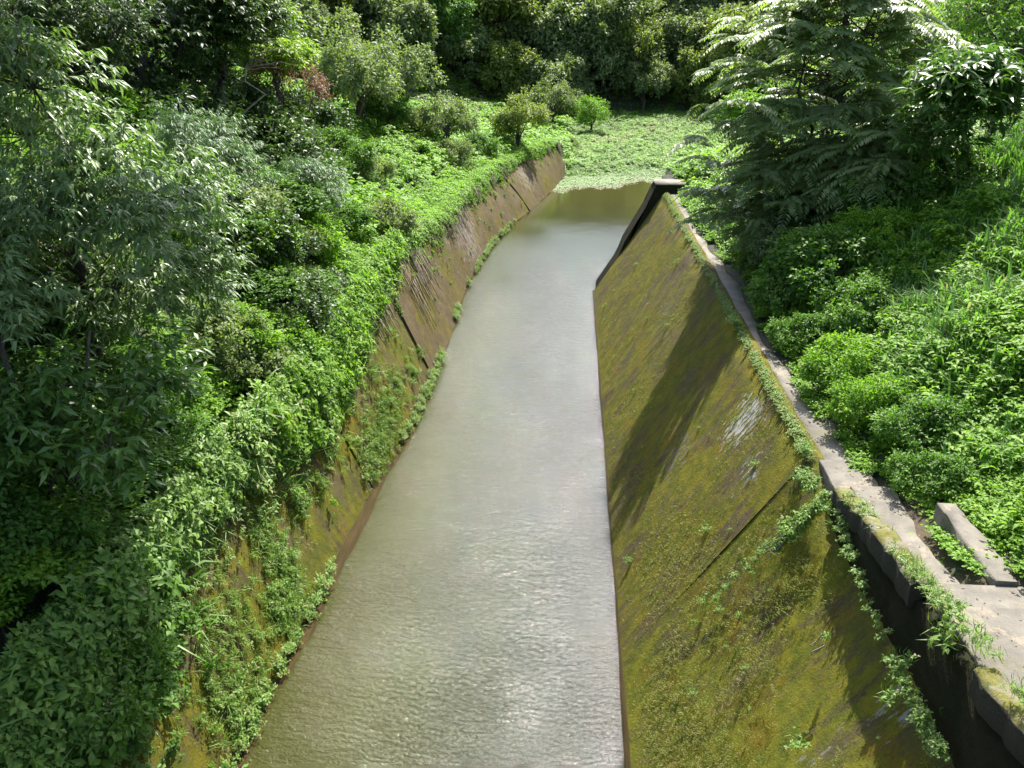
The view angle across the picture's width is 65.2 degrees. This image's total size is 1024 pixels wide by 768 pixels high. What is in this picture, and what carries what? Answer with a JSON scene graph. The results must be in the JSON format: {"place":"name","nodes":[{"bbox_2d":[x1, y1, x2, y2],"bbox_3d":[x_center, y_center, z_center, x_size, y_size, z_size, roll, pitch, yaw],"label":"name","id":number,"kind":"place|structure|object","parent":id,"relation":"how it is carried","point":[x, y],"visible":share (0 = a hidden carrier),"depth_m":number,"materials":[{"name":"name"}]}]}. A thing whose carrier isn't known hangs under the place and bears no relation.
{"place":"outdoors","nodes":[
{"label":"outdoors","id":0,"kind":"place"},
{"bbox_2d":[0,135,558,661],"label":"ground cover","id":1,"kind":"object","parent":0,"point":[440,193],"visible":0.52,"depth_m":34.87,"materials":[{"name":"green plant"}]},
{"bbox_2d":[245,172,664,767],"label":"water","id":2,"kind":"structure","parent":0,"point":[467,616],"depth_m":22.69,"materials":[{"name":"grey liquid"}]},
{"bbox_2d":[552,158,666,193],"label":"floating weeds","id":3,"kind":"object","parent":2,"relation":"on","point":[574,182],"visible":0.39,"depth_m":80.03,"materials":[{"name":"green plant"}]},
{"bbox_2d":[596,179,685,286],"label":"end pier","id":4,"kind":"structure","parent":2,"relation":"in","point":[658,189],"depth_m":44.38,"materials":[{"name":"concrete"}]},
{"bbox_2d":[0,0,1023,657],"bbox_3d":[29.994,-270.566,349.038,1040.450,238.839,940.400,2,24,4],"label":"ground","id":5,"kind":"structure","parent":0,"point":[922,534],"depth_m":22.75,"materials":[{"name":"soil"}]},
{"bbox_2d":[0,240,91,483],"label":"broadleaf tree","id":6,"kind":"object","parent":5,"relation":"on","point":[49,289],"visible":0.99,"depth_m":13.29,"materials":[{"name":"green plant"}]},
{"bbox_2d":[0,530,95,621],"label":"bush","id":7,"kind":"object","parent":5,"relation":"on","point":[35,568],"visible":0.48,"depth_m":13.55,"materials":[{"name":"green plant"}]},
{"bbox_2d":[0,464,112,578],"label":"bush","id":8,"kind":"object","parent":5,"relation":"on","point":[86,521],"visible":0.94,"depth_m":13.89,"materials":[{"name":"green plant"}]},
{"bbox_2d":[0,0,135,99],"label":"dark tree","id":9,"kind":"object","parent":5,"relation":"on","point":[48,13],"visible":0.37,"depth_m":28.04,"materials":[{"name":"green plant"}]},
{"bbox_2d":[1,476,156,584],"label":"bush","id":10,"kind":"object","parent":5,"relation":"on","point":[120,515],"visible":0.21,"depth_m":15.14,"materials":[{"name":"green plant"}]},
{"bbox_2d":[3,418,173,516],"bbox_3d":[-8.952,1.720,16.143,3.918,1.804,2.919,-11,27,-24],"label":"bush","id":11,"kind":"object","parent":5,"relation":"on","point":[137,465],"visible":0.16,"depth_m":16.11,"materials":[{"name":"green plant"}]},
{"bbox_2d":[0,632,187,760],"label":"bush","id":12,"kind":"object","parent":5,"relation":"on","point":[134,718],"visible":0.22,"depth_m":13.15,"materials":[{"name":"green plant"}]},
{"bbox_2d":[0,311,219,560],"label":"broadleaf tree","id":13,"kind":"object","parent":5,"relation":"on","point":[34,435],"visible":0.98,"depth_m":13.94,"materials":[{"name":"green plant"}]},
{"bbox_2d":[20,0,227,98],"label":"dark tree","id":14,"kind":"object","parent":5,"relation":"on","point":[139,18],"visible":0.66,"depth_m":31.37,"materials":[{"name":"green plant"}]},
{"bbox_2d":[0,14,258,372],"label":"broadleaf tree","id":15,"kind":"object","parent":5,"relation":"on","point":[65,215],"visible":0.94,"depth_m":14.94,"materials":[{"name":"green plant"}]},
{"bbox_2d":[102,626,183,725],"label":"bush","id":16,"kind":"object","parent":5,"relation":"on","point":[155,638],"visible":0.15,"depth_m":14.16,"materials":[{"name":"green plant"}]},
{"bbox_2d":[90,65,258,154],"bbox_3d":[-13.882,-10.339,32.160,5.939,4.570,7.462,2,24,5],"label":"bush","id":17,"kind":"object","parent":5,"relation":"on","point":[170,92],"visible":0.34,"depth_m":31.44,"materials":[{"name":"green plant"}]},
{"bbox_2d":[126,389,228,479],"bbox_3d":[-8.179,1.273,18.050,3.020,2.090,3.274,17,29,33],"label":"bush","id":18,"kind":"object","parent":5,"relation":"on","point":[187,421],"visible":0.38,"depth_m":18.24,"materials":[{"name":"green plant"}]},
{"bbox_2d":[136,97,287,200],"bbox_3d":[-10.888,-7.657,27.703,5.253,4.669,6.423,2,24,4],"label":"bush","id":19,"kind":"object","parent":5,"relation":"on","point":[175,129],"visible":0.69,"depth_m":26.55,"materials":[{"name":"green plant"}]},
{"bbox_2d":[0,78,427,625],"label":"ground cover","id":20,"kind":"object","parent":5,"relation":"on","point":[354,188],"visible":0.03,"depth_m":26.72,"materials":[{"name":"green plant"}]},
{"bbox_2d":[164,294,275,366],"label":"bush","id":21,"kind":"object","parent":5,"relation":"on","point":[212,324],"visible":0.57,"depth_m":21.73,"materials":[{"name":"green plant"}]},
{"bbox_2d":[154,0,299,110],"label":"dark tree","id":22,"kind":"object","parent":5,"relation":"on","point":[237,20],"visible":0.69,"depth_m":33.59,"materials":[{"name":"green plant"}]},
{"bbox_2d":[2,105,456,608],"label":"grass","id":23,"kind":"structure","parent":5,"relation":"on","point":[229,384],"depth_m":21.47,"materials":[{"name":"green plant"}]},
{"bbox_2d":[202,298,289,357],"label":"bush","id":24,"kind":"object","parent":5,"relation":"on","point":[272,341],"visible":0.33,"depth_m":22.83,"materials":[{"name":"green plant"}]},
{"bbox_2d":[205,327,300,396],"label":"bush","id":25,"kind":"object","parent":5,"relation":"on","point":[273,363],"visible":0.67,"depth_m":22.19,"materials":[{"name":"green plant"}]},
{"bbox_2d":[202,192,308,276],"bbox_3d":[-8.717,-4.688,26.578,3.751,3.226,4.713,-9,26,-19],"label":"bush","id":26,"kind":"object","parent":5,"relation":"on","point":[287,217],"visible":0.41,"depth_m":25.83,"materials":[{"name":"green plant"}]},
{"bbox_2d":[205,264,305,307],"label":"bush","id":27,"kind":"object","parent":5,"relation":"on","point":[263,277],"visible":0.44,"depth_m":24.82,"materials":[{"name":"green plant"}]},
{"bbox_2d":[197,75,318,151],"bbox_3d":[-12.618,-12.604,38.966,7.462,4.570,5.939,7,25,15],"label":"bush","id":28,"kind":"object","parent":5,"relation":"on","point":[265,103],"visible":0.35,"depth_m":37.86,"materials":[{"name":"green plant"}]},
{"bbox_2d":[221,206,302,259],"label":"bush","id":29,"kind":"object","parent":5,"relation":"on","point":[266,237],"visible":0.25,"depth_m":25.69,"materials":[{"name":"green plant"}]},
{"bbox_2d":[221,0,320,104],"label":"broadleaf tree","id":30,"kind":"object","parent":5,"relation":"on","point":[294,47],"visible":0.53,"depth_m":38.53,"materials":[{"name":"green plant"}]},
{"bbox_2d":[227,0,327,80],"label":"forest tree","id":31,"kind":"object","parent":5,"relation":"on","point":[313,19],"visible":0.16,"depth_m":95.80,"materials":[{"name":"green plant"}]},
{"bbox_2d":[252,306,322,357],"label":"bush","id":32,"kind":"object","parent":5,"relation":"on","point":[307,337],"visible":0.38,"depth_m":24.14,"materials":[{"name":"green plant"}]},
{"bbox_2d":[231,105,349,177],"bbox_3d":[-11.073,-10.414,36.743,7.462,4.570,5.939,2,24,4],"label":"bush","id":33,"kind":"object","parent":5,"relation":"on","point":[277,129],"visible":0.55,"depth_m":35.46,"materials":[{"name":"green plant"}]},
{"bbox_2d":[6,0,576,241],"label":"ground cover","id":34,"kind":"object","parent":5,"relation":"on","point":[559,132],"visible":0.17,"depth_m":60.01,"materials":[{"name":"green plant"}]},
{"bbox_2d":[239,262,343,332],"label":"bush","id":35,"kind":"object","parent":5,"relation":"on","point":[310,302],"visible":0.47,"depth_m":25.20,"materials":[{"name":"green plant"}]},
{"bbox_2d":[240,153,351,210],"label":"bush","id":36,"kind":"object","parent":5,"relation":"on","point":[309,164],"visible":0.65,"depth_m":31.44,"materials":[{"name":"green plant"}]},
{"bbox_2d":[253,170,338,215],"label":"bush","id":37,"kind":"object","parent":5,"relation":"on","point":[317,194],"visible":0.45,"depth_m":30.50,"materials":[{"name":"green plant"}]},
{"bbox_2d":[30,146,566,767],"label":"channel wall","id":38,"kind":"structure","parent":5,"relation":"on","point":[326,534],"depth_m":23.70,"materials":[{"name":"concrete"}]},
{"bbox_2d":[0,520,248,767],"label":"creepers","id":39,"kind":"object","parent":38,"relation":"attached to","point":[79,640],"visible":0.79,"depth_m":13.22,"materials":[{"name":"green plant"}]},
{"bbox_2d":[0,264,401,767],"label":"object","id":40,"kind":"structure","parent":38,"relation":"on","point":[205,519],"depth_m":18.78,"materials":[{"name":"green plant"}]},
{"bbox_2d":[66,343,344,643],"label":"creepers","id":41,"kind":"object","parent":38,"relation":"attached to","point":[201,464],"visible":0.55,"depth_m":18.62,"materials":[{"name":"green plant"}]},
{"bbox_2d":[237,222,407,504],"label":"creepers","id":42,"kind":"object","parent":38,"relation":"attached to","point":[387,254],"visible":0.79,"depth_m":25.73,"materials":[{"name":"green plant"}]},
{"bbox_2d":[131,218,516,767],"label":"wall weeds","id":43,"kind":"object","parent":38,"relation":"attached to","point":[289,607],"depth_m":19.65,"materials":[{"name":"green plant"}]},
{"bbox_2d":[394,140,557,275],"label":"creepers","id":44,"kind":"object","parent":38,"relation":"attached to","point":[416,237],"visible":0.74,"depth_m":50.00,"materials":[{"name":"green plant"}]},
{"bbox_2d":[268,56,334,133],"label":"dry bush","id":45,"kind":"object","parent":5,"relation":"on","point":[316,85],"visible":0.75,"depth_m":39.98,"materials":[{"name":"brown plant"}]},
{"bbox_2d":[273,86,360,134],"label":"bush","id":46,"kind":"object","parent":5,"relation":"on","point":[325,114],"visible":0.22,"depth_m":46.23,"materials":[{"name":"green plant"}]},
{"bbox_2d":[286,200,347,259],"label":"bush","id":47,"kind":"object","parent":5,"relation":"on","point":[332,225],"visible":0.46,"depth_m":30.19,"materials":[{"name":"green plant"}]},
{"bbox_2d":[303,4,376,69],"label":"forest tree","id":48,"kind":"object","parent":5,"relation":"on","point":[343,18],"visible":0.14,"depth_m":100.98,"materials":[{"name":"green plant"}]},
{"bbox_2d":[312,122,379,171],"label":"bush","id":49,"kind":"object","parent":5,"relation":"on","point":[343,138],"visible":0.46,"depth_m":43.71,"materials":[{"name":"green plant"}]},
{"bbox_2d":[306,21,405,125],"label":"tree","id":50,"kind":"object","parent":5,"relation":"on","point":[350,82],"visible":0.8,"depth_m":52.93,"materials":[{"name":"green plant"}]},
{"bbox_2d":[334,47,405,125],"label":"tree","id":51,"kind":"object","parent":5,"relation":"on","point":[373,94],"visible":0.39,"depth_m":56.23,"materials":[{"name":"green plant"}]},
{"bbox_2d":[359,195,425,233],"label":"bush","id":52,"kind":"object","parent":5,"relation":"on","point":[388,208],"visible":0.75,"depth_m":37.13,"materials":[{"name":"green plant"}]},
{"bbox_2d":[354,0,440,61],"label":"forest tree","id":53,"kind":"object","parent":5,"relation":"on","point":[407,13],"visible":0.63,"depth_m":111.31,"materials":[{"name":"green plant"}]},
{"bbox_2d":[360,23,448,101],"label":"tree","id":54,"kind":"object","parent":5,"relation":"on","point":[413,73],"visible":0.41,"depth_m":61.38,"materials":[{"name":"green plant"}]},
{"bbox_2d":[414,89,482,141],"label":"bush","id":55,"kind":"object","parent":5,"relation":"on","point":[445,122],"visible":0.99,"depth_m":61.63,"materials":[{"name":"green plant"}]},
{"bbox_2d":[423,0,481,63],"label":"forest tree","id":56,"kind":"object","parent":5,"relation":"on","point":[455,13],"visible":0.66,"depth_m":119.64,"materials":[{"name":"green plant"}]},
{"bbox_2d":[434,18,493,78],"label":"forest tree","id":57,"kind":"object","parent":5,"relation":"on","point":[474,49],"visible":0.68,"depth_m":122.06,"materials":[{"name":"green plant"}]},
{"bbox_2d":[466,0,541,63],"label":"forest tree","id":58,"kind":"object","parent":5,"relation":"on","point":[504,7],"visible":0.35,"depth_m":124.87,"materials":[{"name":"green plant"}]},
{"bbox_2d":[475,39,542,103],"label":"forest tree","id":59,"kind":"object","parent":5,"relation":"on","point":[521,59],"visible":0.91,"depth_m":122.43,"materials":[{"name":"green plant"}]},
{"bbox_2d":[487,85,553,146],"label":"tree","id":60,"kind":"object","parent":5,"relation":"on","point":[508,118],"visible":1,"depth_m":71.45,"materials":[{"name":"green plant"}]},
{"bbox_2d":[500,0,587,64],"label":"forest tree","id":61,"kind":"object","parent":5,"relation":"on","point":[559,24],"visible":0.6,"depth_m":126.34,"materials":[{"name":"green plant"}]},
{"bbox_2d":[526,73,583,122],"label":"tree","id":62,"kind":"object","parent":5,"relation":"on","point":[561,97],"visible":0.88,"depth_m":110.19,"materials":[{"name":"green plant"}]},
{"bbox_2d":[519,48,599,118],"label":"forest tree","id":63,"kind":"object","parent":5,"relation":"on","point":[573,77],"visible":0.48,"depth_m":122.55,"materials":[{"name":"green plant"}]},
{"bbox_2d":[541,0,632,82],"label":"forest tree","id":64,"kind":"object","parent":5,"relation":"on","point":[590,9],"visible":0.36,"depth_m":126.34,"materials":[{"name":"green plant"}]},
{"bbox_2d":[564,2,636,93],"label":"forest tree","id":65,"kind":"object","parent":5,"relation":"on","point":[606,69],"visible":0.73,"depth_m":125.92,"materials":[{"name":"green plant"}]},
{"bbox_2d":[606,14,667,99],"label":"forest tree","id":66,"kind":"object","parent":5,"relation":"on","point":[645,38],"visible":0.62,"depth_m":126.11,"materials":[{"name":"green plant"}]},
{"bbox_2d":[591,0,683,74],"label":"forest tree","id":67,"kind":"object","parent":5,"relation":"on","point":[635,7],"visible":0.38,"depth_m":128.23,"materials":[{"name":"green plant"}]},
{"bbox_2d":[615,49,676,110],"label":"tree","id":68,"kind":"object","parent":5,"relation":"on","point":[663,82],"visible":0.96,"depth_m":124.73,"materials":[{"name":"green plant"}]},
{"bbox_2d":[328,0,980,112],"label":"undergrowth","id":69,"kind":"object","parent":5,"relation":"on","point":[456,73],"visible":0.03,"depth_m":122.53,"materials":[{"name":"green plant"}]},
{"bbox_2d":[666,7,717,77],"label":"forest tree","id":70,"kind":"object","parent":5,"relation":"on","point":[680,27],"visible":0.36,"depth_m":128.02,"materials":[{"name":"green plant"}]},
{"bbox_2d":[668,44,724,111],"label":"forest tree","id":71,"kind":"object","parent":5,"relation":"on","point":[677,90],"visible":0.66,"depth_m":124.75,"materials":[{"name":"green plant"}]},
{"bbox_2d":[525,9,880,176],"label":"meadow","id":72,"kind":"structure","parent":5,"relation":"on","point":[639,143],"depth_m":104.45,"materials":[{"name":"green plant"}]},
{"bbox_2d":[683,8,768,104],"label":"forest tree","id":73,"kind":"object","parent":5,"relation":"on","point":[725,49],"visible":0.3,"depth_m":121.92,"materials":[{"name":"green plant"}]},
{"bbox_2d":[665,144,858,258],"bbox_3d":[9.056,-6.250,28.498,6.675,4.257,5.231,-11,26,-23],"label":"feathery tree","id":74,"kind":"object","parent":5,"relation":"on","point":[755,173],"visible":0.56,"depth_m":27.74,"materials":[{"name":"green plant"}]},
{"bbox_2d":[711,69,816,144],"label":"dark tree","id":75,"kind":"object","parent":5,"relation":"on","point":[737,107],"visible":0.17,"depth_m":53.62,"materials":[{"name":"green plant"}]},
{"bbox_2d":[592,192,954,767],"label":"channel wall","id":76,"kind":"structure","parent":5,"relation":"on","point":[835,683],"depth_m":18.23,"materials":[{"name":"concrete"}]},
{"bbox_2d":[597,193,938,767],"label":"moss grass","id":77,"kind":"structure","parent":76,"relation":"on","point":[688,697],"depth_m":16.62,"materials":[{"name":"green plant"}]},
{"bbox_2d":[663,192,1023,763],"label":"wall weeds","id":78,"kind":"object","parent":76,"relation":"on","point":[938,746],"depth_m":13.93,"materials":[{"name":"green plant"}]},
{"bbox_2d":[734,211,820,265],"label":"bush","id":79,"kind":"object","parent":5,"relation":"on","point":[761,253],"visible":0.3,"depth_m":27.27,"materials":[{"name":"green plant"}]},
{"bbox_2d":[745,264,839,311],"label":"bush","id":80,"kind":"object","parent":5,"relation":"on","point":[765,294],"visible":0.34,"depth_m":24.17,"materials":[{"name":"green plant"}]},
{"bbox_2d":[763,310,841,347],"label":"bush","id":81,"kind":"object","parent":5,"relation":"on","point":[811,324],"visible":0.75,"depth_m":21.84,"materials":[{"name":"green plant"}]},
{"bbox_2d":[659,0,976,225],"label":"feathery tree","id":82,"kind":"object","parent":5,"relation":"on","point":[900,26],"visible":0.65,"depth_m":26.83,"materials":[{"name":"green plant"}]},
{"bbox_2d":[757,221,906,304],"bbox_3d":[9.778,-3.385,24.230,4.129,3.175,3.904,-4,24,-8],"label":"bush","id":83,"kind":"object","parent":5,"relation":"on","point":[832,245],"visible":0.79,"depth_m":23.51,"materials":[{"name":"green plant"}]},
{"bbox_2d":[794,326,885,394],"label":"bush","id":84,"kind":"object","parent":5,"relation":"on","point":[813,367],"visible":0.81,"depth_m":19.19,"materials":[{"name":"green plant"}]},
{"bbox_2d":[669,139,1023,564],"bbox_3d":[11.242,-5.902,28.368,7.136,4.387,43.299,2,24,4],"label":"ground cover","id":85,"kind":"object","parent":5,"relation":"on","point":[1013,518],"visible":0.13,"depth_m":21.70,"materials":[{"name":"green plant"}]},
{"bbox_2d":[674,92,1023,204],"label":"ground cover","id":86,"kind":"object","parent":5,"relation":"on","point":[688,150],"visible":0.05,"depth_m":89.06,"materials":[{"name":"green plant"}]},
{"bbox_2d":[677,131,1023,475],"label":"ground cover","id":87,"kind":"object","parent":5,"relation":"on","point":[991,436],"visible":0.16,"depth_m":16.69,"materials":[{"name":"green plant"}]},
{"bbox_2d":[806,273,903,336],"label":"bush","id":88,"kind":"object","parent":5,"relation":"on","point":[865,290],"visible":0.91,"depth_m":21.34,"materials":[{"name":"green plant"}]},
{"bbox_2d":[688,113,1023,483],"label":"tall grass","id":89,"kind":"structure","parent":5,"relation":"on","point":[941,294],"depth_m":19.93,"materials":[{"name":"green plant"}]},
{"bbox_2d":[822,372,916,430],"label":"bush","id":90,"kind":"object","parent":5,"relation":"on","point":[857,392],"visible":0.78,"depth_m":17.43,"materials":[{"name":"green plant"}]},
{"bbox_2d":[826,203,922,255],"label":"bush","id":91,"kind":"object","parent":5,"relation":"on","point":[887,219],"visible":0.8,"depth_m":24.01,"materials":[{"name":"green plant"}]},
{"bbox_2d":[783,116,990,235],"bbox_3d":[12.475,-6.839,26.773,6.778,4.148,5.608,2,24,4],"label":"feathery tree","id":92,"kind":"object","parent":5,"relation":"on","point":[851,163],"visible":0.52,"depth_m":25.47,"materials":[{"name":"green plant"}]},
{"bbox_2d":[829,159,952,216],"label":"bush","id":93,"kind":"object","parent":5,"relation":"on","point":[883,203],"visible":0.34,"depth_m":25.23,"materials":[{"name":"green plant"}]},
{"bbox_2d":[819,460,1023,694],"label":"concrete path","id":94,"kind":"structure","parent":5,"relation":"on","point":[1006,621],"depth_m":11.75,"materials":[{"name":"grey concrete"}]},
{"bbox_2d":[829,499,1023,767],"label":"retaining wall","id":95,"kind":"structure","parent":5,"relation":"on","point":[972,737],"depth_m":11.05,"materials":[{"name":"grey concrete"}]},
{"bbox_2d":[832,487,882,542],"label":"coping block","id":96,"kind":"structure","parent":95,"relation":"on","point":[856,521],"depth_m":14.34,"materials":[{"name":"grey concrete"}]},
{"bbox_2d":[865,521,931,607],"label":"coping block","id":97,"kind":"structure","parent":95,"relation":"on","point":[877,539],"depth_m":12.60,"materials":[{"name":"grey concrete"}]},
{"bbox_2d":[968,667,1023,765],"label":"coping block","id":98,"kind":"structure","parent":95,"relation":"on","point":[1002,715],"depth_m":9.37,"materials":[{"name":"grey concrete"}]},
{"bbox_2d":[867,392,987,452],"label":"bush","id":99,"kind":"object","parent":5,"relation":"on","point":[942,409],"visible":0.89,"depth_m":15.87,"materials":[{"name":"green plant"}]},
{"bbox_2d":[881,447,983,501],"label":"bush","id":100,"kind":"object","parent":5,"relation":"on","point":[938,464],"visible":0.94,"depth_m":14.70,"materials":[{"name":"green plant"}]},
{"bbox_2d":[869,404,1023,578],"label":"ground cover","id":101,"kind":"object","parent":5,"relation":"on","point":[953,548],"visible":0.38,"depth_m":13.55,"materials":[{"name":"green plant"}]},
{"bbox_2d":[891,137,1007,199],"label":"bush","id":102,"kind":"object","parent":5,"relation":"on","point":[931,173],"visible":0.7,"depth_m":24.30,"materials":[{"name":"green plant"}]},
{"bbox_2d":[882,31,1023,178],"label":"broadleaf tree","id":103,"kind":"object","parent":5,"relation":"on","point":[978,80],"visible":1,"depth_m":22.72,"materials":[{"name":"green plant"}]},
{"bbox_2d":[918,0,1023,137],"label":"broadleaf tree","id":104,"kind":"object","parent":5,"relation":"on","point":[1004,18],"visible":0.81,"depth_m":29.61,"materials":[{"name":"green plant"}]},
{"bbox_2d":[932,503,1018,586],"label":"drain kerb","id":105,"kind":"structure","parent":5,"relation":"on","point":[952,518],"depth_m":12.82,"materials":[{"name":"concrete"}]},
{"bbox_2d":[670,194,871,464],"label":"path","id":106,"kind":"structure","parent":0,"point":[829,447],"depth_m":20.70,"materials":[{"name":"concrete"}]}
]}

